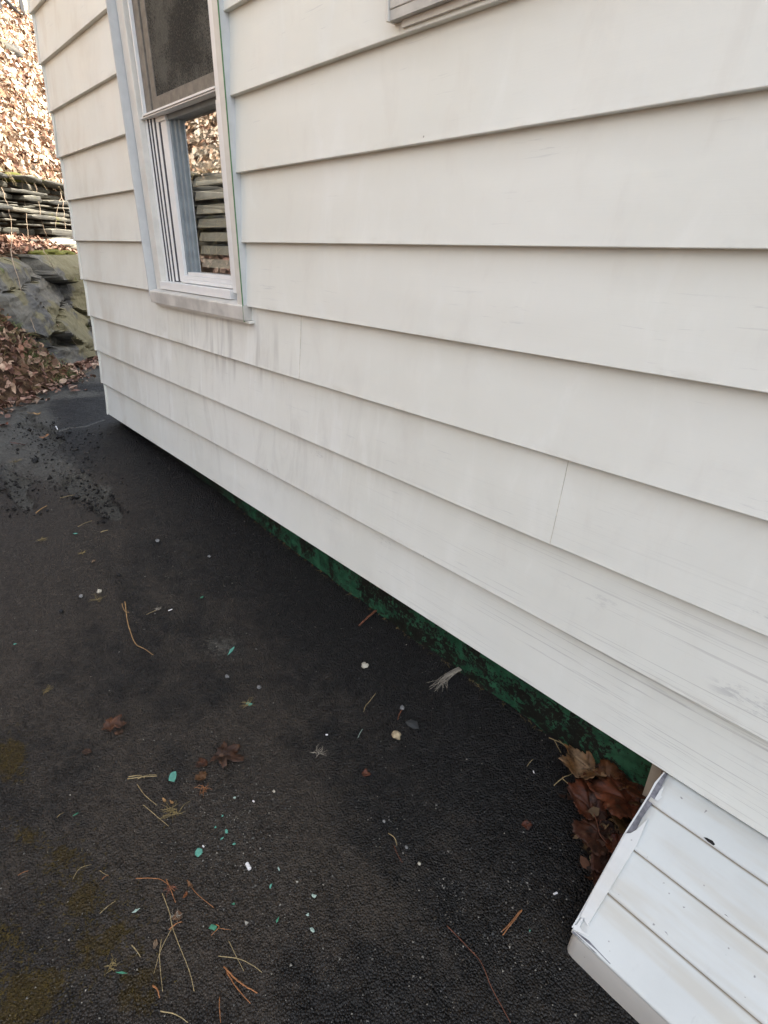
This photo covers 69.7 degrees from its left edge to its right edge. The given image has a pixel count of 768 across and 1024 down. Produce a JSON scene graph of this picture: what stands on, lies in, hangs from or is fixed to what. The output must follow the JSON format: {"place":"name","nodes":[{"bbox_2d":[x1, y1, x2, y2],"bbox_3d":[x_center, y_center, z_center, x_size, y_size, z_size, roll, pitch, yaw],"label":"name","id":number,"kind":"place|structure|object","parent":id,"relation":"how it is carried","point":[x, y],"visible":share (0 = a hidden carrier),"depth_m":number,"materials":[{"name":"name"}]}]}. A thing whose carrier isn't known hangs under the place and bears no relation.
{"place":"outdoors","nodes":[
{"label":"outdoors","id":0,"kind":"place"},
{"bbox_2d":[0,0,76,407],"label":"hillside","id":1,"kind":"structure","parent":0,"point":[25,387],"depth_m":5.09,"materials":[{"name":"brown plant"}]},
{"bbox_2d":[0,39,22,57],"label":"stone","id":2,"kind":"object","parent":1,"relation":"on","point":[15,50],"visible":0.65,"depth_m":8.13,"materials":[{"name":"stone"}]},
{"bbox_2d":[0,0,25,19],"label":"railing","id":3,"kind":"object","parent":1,"relation":"on","point":[21,5],"depth_m":9.96,"materials":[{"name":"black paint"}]},
{"bbox_2d":[0,0,63,191],"bbox_3d":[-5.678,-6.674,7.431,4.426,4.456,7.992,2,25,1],"label":"leaf litter","id":4,"kind":"object","parent":1,"relation":"on","point":[8,18],"visible":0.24,"depth_m":7.15,"materials":[{"name":"brown plant"}]},
{"bbox_2d":[0,172,72,242],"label":"stone wall","id":5,"kind":"structure","parent":1,"relation":"on","point":[34,196],"depth_m":5.58,"materials":[{"name":"grey stone"}]},
{"bbox_2d":[10,232,35,331],"bbox_3d":[-3.379,-2.348,5.057,0.053,1.123,1.928,-13,29,-28],"label":"vine","id":6,"kind":"object","parent":5,"relation":"hanging from","point":[15,269],"visible":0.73,"depth_m":4.65,"materials":[{"name":"brown plant"}]},
{"bbox_2d":[0,162,62,190],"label":"dry grass","id":7,"kind":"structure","parent":5,"relation":"on","point":[23,178],"depth_m":5.50,"materials":[{"name":"plant"}]},
{"bbox_2d":[55,180,65,228],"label":"vine","id":8,"kind":"object","parent":5,"relation":"hanging from","point":[58,205],"visible":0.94,"depth_m":5.99,"materials":[{"name":"beige plant"}]},
{"bbox_2d":[0,172,75,254],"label":"moss","id":9,"kind":"object","parent":1,"relation":"on","point":[52,252],"visible":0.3,"depth_m":5.37,"materials":[{"name":"green plant"}]},
{"bbox_2d":[0,232,87,410],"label":"leaf litter","id":10,"kind":"object","parent":1,"relation":"on","point":[20,245],"visible":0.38,"depth_m":4.37,"materials":[{"name":"brown plant"}]},
{"bbox_2d":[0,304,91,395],"bbox_3d":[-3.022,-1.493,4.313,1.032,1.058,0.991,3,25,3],"label":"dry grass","id":11,"kind":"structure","parent":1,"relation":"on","point":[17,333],"depth_m":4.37,"materials":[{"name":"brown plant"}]},
{"bbox_2d":[0,254,96,364],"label":"rock outcrop","id":12,"kind":"object","parent":1,"relation":"on","point":[47,298],"visible":0.2,"depth_m":5.04,"materials":[{"name":"stone"}]},
{"bbox_2d":[44,238,76,250],"bbox_3d":[-3.412,-2.834,5.867,0.546,0.140,0.291,-20,33,-38],"label":"stone","id":13,"kind":"object","parent":1,"relation":"on","point":[66,242],"visible":0.28,"depth_m":5.79,"materials":[{"name":"white stone"}]},
{"bbox_2d":[104,954,119,973],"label":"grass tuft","id":14,"kind":"object","parent":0,"point":[113,969],"visible":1,"depth_m":1.06,"materials":[{"name":"beige plant"}]},
{"bbox_2d":[168,910,181,923],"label":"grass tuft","id":15,"kind":"object","parent":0,"point":[177,915],"visible":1,"depth_m":1.13,"materials":[{"name":"beige plant"}]},
{"bbox_2d":[311,744,324,755],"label":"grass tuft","id":16,"kind":"object","parent":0,"point":[317,751],"visible":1,"depth_m":1.51,"materials":[{"name":"grey plant"}]},
{"bbox_2d":[0,359,638,1023],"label":"driveway","id":17,"kind":"structure","parent":0,"point":[302,607],"depth_m":1.40,"materials":[{"name":"black asphalt"}]},
{"bbox_2d":[31,457,38,462],"bbox_3d":[-1.885,-0.278,2.983,0.033,0.034,0.045,-20,33,-38],"label":"clod","id":18,"kind":"object","parent":17,"relation":"on","point":[35,460],"visible":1,"depth_m":2.97,"materials":[{"name":"black soil"}]},
{"bbox_2d":[0,355,98,417],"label":"leaf litter","id":19,"kind":"object","parent":17,"relation":"on","point":[87,363],"visible":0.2,"depth_m":4.34,"materials":[{"name":"brown plant"}]},
{"bbox_2d":[0,406,150,523],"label":"asphalt crumbs","id":20,"kind":"object","parent":17,"relation":"on","point":[76,496],"visible":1,"depth_m":2.76,"materials":[{"name":"black crumbled asphalt"}]},
{"bbox_2d":[82,748,91,753],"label":"leaf","id":21,"kind":"object","parent":17,"relation":"on","point":[86,751],"visible":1,"depth_m":1.49,"materials":[{"name":"brown plant"}]},
{"bbox_2d":[0,724,176,1023],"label":"moss","id":22,"kind":"object","parent":17,"relation":"on","point":[11,944],"visible":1,"depth_m":1.09,"materials":[{"name":"green plant"}]},
{"bbox_2d":[101,714,126,731],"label":"leaf","id":23,"kind":"object","parent":17,"relation":"on","point":[110,724],"visible":1,"depth_m":1.56,"materials":[{"name":"brown plant"}]},
{"bbox_2d":[114,729,122,734],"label":"leaf","id":24,"kind":"object","parent":17,"relation":"on","point":[118,732],"visible":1,"depth_m":1.54,"materials":[{"name":"brown plant"}]},
{"bbox_2d":[122,601,152,654],"bbox_3d":[-0.876,0.407,1.929,0.036,0.029,0.334,-17,31,-34],"label":"twig","id":25,"kind":"object","parent":17,"relation":"on","point":[125,610],"visible":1,"depth_m":1.94,"materials":[{"name":"brown wood"}]},
{"bbox_2d":[127,775,154,778],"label":"twig","id":26,"kind":"object","parent":17,"relation":"on","point":[139,777],"visible":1,"depth_m":1.42,"materials":[{"name":"wood"}]},
{"bbox_2d":[153,939,157,948],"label":"leaf","id":27,"kind":"object","parent":17,"relation":"on","point":[155,943],"visible":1,"depth_m":1.09,"materials":[{"name":"brown plant"}]},
{"bbox_2d":[136,878,174,890],"bbox_3d":[-0.493,0.801,1.195,0.096,0.005,0.013,8,26,13],"label":"pine needle","id":28,"kind":"object","parent":17,"relation":"on","point":[154,878],"visible":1,"depth_m":1.20,"materials":[{"name":"brown plant"}]},
{"bbox_2d":[159,939,162,991],"bbox_3d":[-0.428,0.868,1.058,0.005,0.004,0.092,-8,27,-19],"label":"straw","id":29,"kind":"object","parent":17,"relation":"on","point":[160,966],"visible":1,"depth_m":1.06,"materials":[{"name":"beige plant"}]},
{"bbox_2d":[168,771,175,781],"bbox_3d":[-0.547,0.686,1.428,0.018,0.004,0.030,-3,26,-9],"label":"paint flake","id":30,"kind":"object","parent":17,"relation":"on","point":[172,777],"visible":1,"depth_m":1.43,"materials":[{"name":"teal paint"}]},
{"bbox_2d":[160,1011,187,1022],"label":"straw","id":31,"kind":"object","parent":17,"relation":"on","point":[174,1014],"visible":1,"depth_m":0.99,"materials":[{"name":"beige plant"}]},
{"bbox_2d":[160,801,189,818],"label":"grass tuft","id":32,"kind":"object","parent":17,"relation":"on","point":[171,810],"visible":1,"depth_m":1.34,"materials":[{"name":"beige plant"}]},
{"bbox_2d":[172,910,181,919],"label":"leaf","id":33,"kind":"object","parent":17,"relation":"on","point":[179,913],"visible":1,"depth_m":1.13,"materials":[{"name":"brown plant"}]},
{"bbox_2d":[162,893,193,989],"bbox_3d":[-0.412,0.849,1.098,0.005,0.005,0.209,-16,30,-32],"label":"straw","id":34,"kind":"object","parent":17,"relation":"on","point":[176,937],"visible":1,"depth_m":1.10,"materials":[{"name":"beige plant"}]},
{"bbox_2d":[195,848,202,856],"bbox_3d":[-0.422,0.774,1.256,0.018,0.004,0.021,-20,33,-38],"label":"paint flake","id":35,"kind":"object","parent":17,"relation":"on","point":[198,852],"visible":1,"depth_m":1.25,"materials":[{"name":"teal paint"}]},
{"bbox_2d":[194,771,206,780],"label":"leaf","id":36,"kind":"object","parent":17,"relation":"on","point":[201,775],"visible":1,"depth_m":1.43,"materials":[{"name":"brown plant"}]},
{"bbox_2d":[195,757,207,766],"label":"leaf","id":37,"kind":"object","parent":17,"relation":"on","point":[203,762],"visible":1,"depth_m":1.47,"materials":[{"name":"brown plant"}]},
{"bbox_2d":[194,784,210,797],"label":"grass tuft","id":38,"kind":"object","parent":17,"relation":"on","point":[204,788],"visible":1,"depth_m":1.40,"materials":[{"name":"brown plant"}]},
{"bbox_2d":[209,924,216,930],"bbox_3d":[-0.347,0.842,1.118,0.015,0.002,0.009,9,26,15],"label":"paint flake","id":39,"kind":"object","parent":17,"relation":"on","point":[213,927],"visible":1,"depth_m":1.12,"materials":[{"name":"green paint"}]},
{"bbox_2d":[210,741,243,767],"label":"leaf","id":40,"kind":"object","parent":17,"relation":"on","point":[223,754],"visible":1,"depth_m":1.49,"materials":[{"name":"brown plant"}]},
{"bbox_2d":[226,971,249,1002],"bbox_3d":[-0.273,0.885,1.028,0.075,0.005,0.005,22,32,36],"label":"pine needle","id":41,"kind":"object","parent":17,"relation":"on","point":[236,987],"visible":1,"depth_m":1.03,"materials":[{"name":"brown plant"}]},
{"bbox_2d":[218,956,260,971],"bbox_3d":[-0.277,0.868,1.064,0.094,0.005,0.007,8,26,14],"label":"straw","id":42,"kind":"object","parent":17,"relation":"on","point":[239,959],"visible":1,"depth_m":1.07,"materials":[{"name":"beige plant"}]},
{"bbox_2d":[223,966,257,992],"bbox_3d":[-0.272,0.880,1.036,0.084,0.006,0.008,15,28,26],"label":"pine needle","id":43,"kind":"object","parent":17,"relation":"on","point":[230,973],"visible":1,"depth_m":1.03,"materials":[{"name":"brown plant"}]},
{"bbox_2d":[245,862,250,870],"bbox_3d":[-0.302,0.788,1.228,0.009,0.008,0.017,-20,33,-38],"label":"plastic bit","id":44,"kind":"object","parent":17,"relation":"on","point":[247,864],"visible":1,"depth_m":1.23,"materials":[{"name":"white plastic"}]},
{"bbox_2d":[242,697,253,706],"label":"grass tuft","id":45,"kind":"object","parent":17,"relation":"on","point":[247,702],"visible":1,"depth_m":1.66,"materials":[{"name":"green plant"}]},
{"bbox_2d":[0,415,598,1023],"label":"grit","id":46,"kind":"object","parent":17,"relation":"on","point":[300,847],"visible":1,"depth_m":1.21,"materials":[{"name":"grey gravel"}]},
{"bbox_2d":[361,662,368,668],"bbox_3d":[-0.062,0.492,1.767,0.024,0.015,0.028,-20,33,-38],"label":"pebble","id":47,"kind":"object","parent":17,"relation":"on","point":[364,665],"visible":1,"depth_m":1.76,"materials":[{"name":"white stone"}]},
{"bbox_2d":[362,769,370,776],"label":"leaf","id":48,"kind":"object","parent":17,"relation":"on","point":[365,773],"visible":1,"depth_m":1.45,"materials":[{"name":"brown plant"}]},
{"bbox_2d":[358,610,376,625],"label":"twig","id":49,"kind":"object","parent":17,"relation":"on","point":[371,614],"visible":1,"depth_m":1.94,"materials":[{"name":"brown wood"}]},
{"bbox_2d":[237,507,542,730],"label":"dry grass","id":50,"kind":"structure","parent":17,"relation":"on","point":[407,638],"depth_m":1.84,"materials":[{"name":"plant"}]},
{"bbox_2d":[391,730,400,739],"bbox_3d":[0.034,0.623,1.540,0.029,0.018,0.026,9,26,16],"label":"pebble","id":51,"kind":"object","parent":17,"relation":"on","point":[395,734],"visible":1,"depth_m":1.53,"materials":[{"name":"beige stone"}]},
{"bbox_2d":[27,0,767,836],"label":"house","id":52,"kind":"structure","parent":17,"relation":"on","point":[439,328],"depth_m":1.28,"materials":[{"name":"paint"}]},
{"bbox_2d":[105,0,254,323],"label":"window","id":53,"kind":"structure","parent":52,"relation":"in","point":[172,57],"depth_m":2.13,"materials":[{"name":"white plastic"}]},
{"bbox_2d":[385,0,480,27],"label":"second window","id":54,"kind":"structure","parent":52,"relation":"in","point":[408,12],"depth_m":1.13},
{"bbox_2d":[567,764,767,1023],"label":"bulkhead","id":55,"kind":"object","parent":52,"relation":"attached to","point":[670,925],"visible":0.9,"depth_m":1.04,"materials":[{"name":"white metal"}]},
{"bbox_2d":[405,719,418,728],"bbox_3d":[0.084,0.602,1.564,0.030,0.007,0.041,-20,33,-38],"label":"slate chip","id":56,"kind":"object","parent":17,"relation":"on","point":[411,723],"visible":1,"depth_m":1.56,"materials":[{"name":"grey stone"}]},
{"bbox_2d":[427,667,461,691],"bbox_3d":[0.196,0.510,1.683,0.137,0.032,0.056,-11,28,-24],"label":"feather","id":57,"kind":"object","parent":17,"relation":"on","point":[451,673],"visible":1,"depth_m":1.69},
{"bbox_2d":[447,926,510,1022],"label":"twig","id":58,"kind":"object","parent":17,"relation":"on","point":[485,972],"visible":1,"depth_m":1.06,"materials":[{"name":"brown wood"}]},
{"bbox_2d":[501,909,521,934],"bbox_3d":[0.264,0.843,1.136,0.068,0.006,0.007,-20,33,-38],"label":"pine needle","id":59,"kind":"object","parent":17,"relation":"on","point":[513,919],"visible":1,"depth_m":1.13,"materials":[{"name":"brown plant"}]},
{"bbox_2d":[522,820,531,829],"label":"leaf","id":60,"kind":"object","parent":17,"relation":"on","point":[527,824],"visible":1,"depth_m":1.30,"materials":[{"name":"brown plant"}]},
{"bbox_2d":[558,744,606,779],"bbox_3d":[0.494,0.625,1.376,0.110,0.044,0.121,-20,33,-38],"label":"leaf","id":61,"kind":"object","parent":17,"relation":"on","point":[575,760],"visible":1,"depth_m":1.39,"materials":[{"name":"brown plant"}]},
{"bbox_2d":[558,764,631,879],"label":"leaf litter","id":62,"kind":"object","parent":17,"relation":"on","point":[612,827],"visible":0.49,"depth_m":1.26,"materials":[{"name":"brown plant"}]},
{"bbox_2d":[567,772,608,842],"bbox_3d":[0.497,0.688,1.291,0.099,0.043,0.141,-14,29,-29],"label":"leaf","id":63,"kind":"object","parent":62,"relation":"on","point":[583,796],"visible":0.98,"depth_m":1.31,"materials":[{"name":"brown plant"}]},
{"bbox_2d":[572,819,618,856],"bbox_3d":[0.494,0.723,1.243,0.135,0.036,0.104,-15,30,-30],"label":"leaf","id":64,"kind":"object","parent":62,"relation":"on","point":[586,830],"visible":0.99,"depth_m":1.24,"materials":[{"name":"brown plant"}]},
{"bbox_2d":[592,758,629,789],"bbox_3d":[0.558,0.643,1.343,0.085,0.026,0.086,-20,33,-38],"label":"leaf","id":65,"kind":"object","parent":62,"relation":"on","point":[608,767],"visible":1,"depth_m":1.36,"materials":[{"name":"brown plant"}]},
{"bbox_2d":[586,775,639,819],"bbox_3d":[0.548,0.661,1.286,0.121,0.042,0.128,-2,26,-7],"label":"leaf","id":66,"kind":"object","parent":62,"relation":"on","point":[611,795],"visible":0.94,"depth_m":1.29,"materials":[{"name":"brown plant"}]},
{"bbox_2d":[605,833,622,853],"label":"leaf","id":67,"kind":"object","parent":62,"relation":"on","point":[609,846],"visible":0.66,"depth_m":1.24,"materials":[{"name":"brown plant"}]},
{"bbox_2d":[611,801,642,833],"bbox_3d":[0.563,0.700,1.261,0.086,0.034,0.091,6,26,10],"label":"leaf","id":68,"kind":"object","parent":62,"relation":"on","point":[622,823],"visible":0.33,"depth_m":1.26,"materials":[{"name":"brown plant"}]},
{"bbox_2d":[590,870,600,885],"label":"leaf","id":69,"kind":"object","parent":17,"relation":"on","point":[596,877],"visible":0.23,"depth_m":1.19,"materials":[{"name":"brown plant"}]},
{"bbox_2d":[590,840,611,873],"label":"leaf","id":70,"kind":"object","parent":17,"relation":"on","point":[596,861],"visible":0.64,"depth_m":1.19,"materials":[{"name":"brown plant"}]},
{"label":"leaf","id":71,"kind":"object","parent":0,"visible":0},
{"bbox_2d":[619,771,646,799],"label":"leaf","id":72,"kind":"object","parent":71,"relation":"on","point":[632,792],"visible":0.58,"depth_m":1.31,"materials":[{"name":"brown plant"}]}
]}

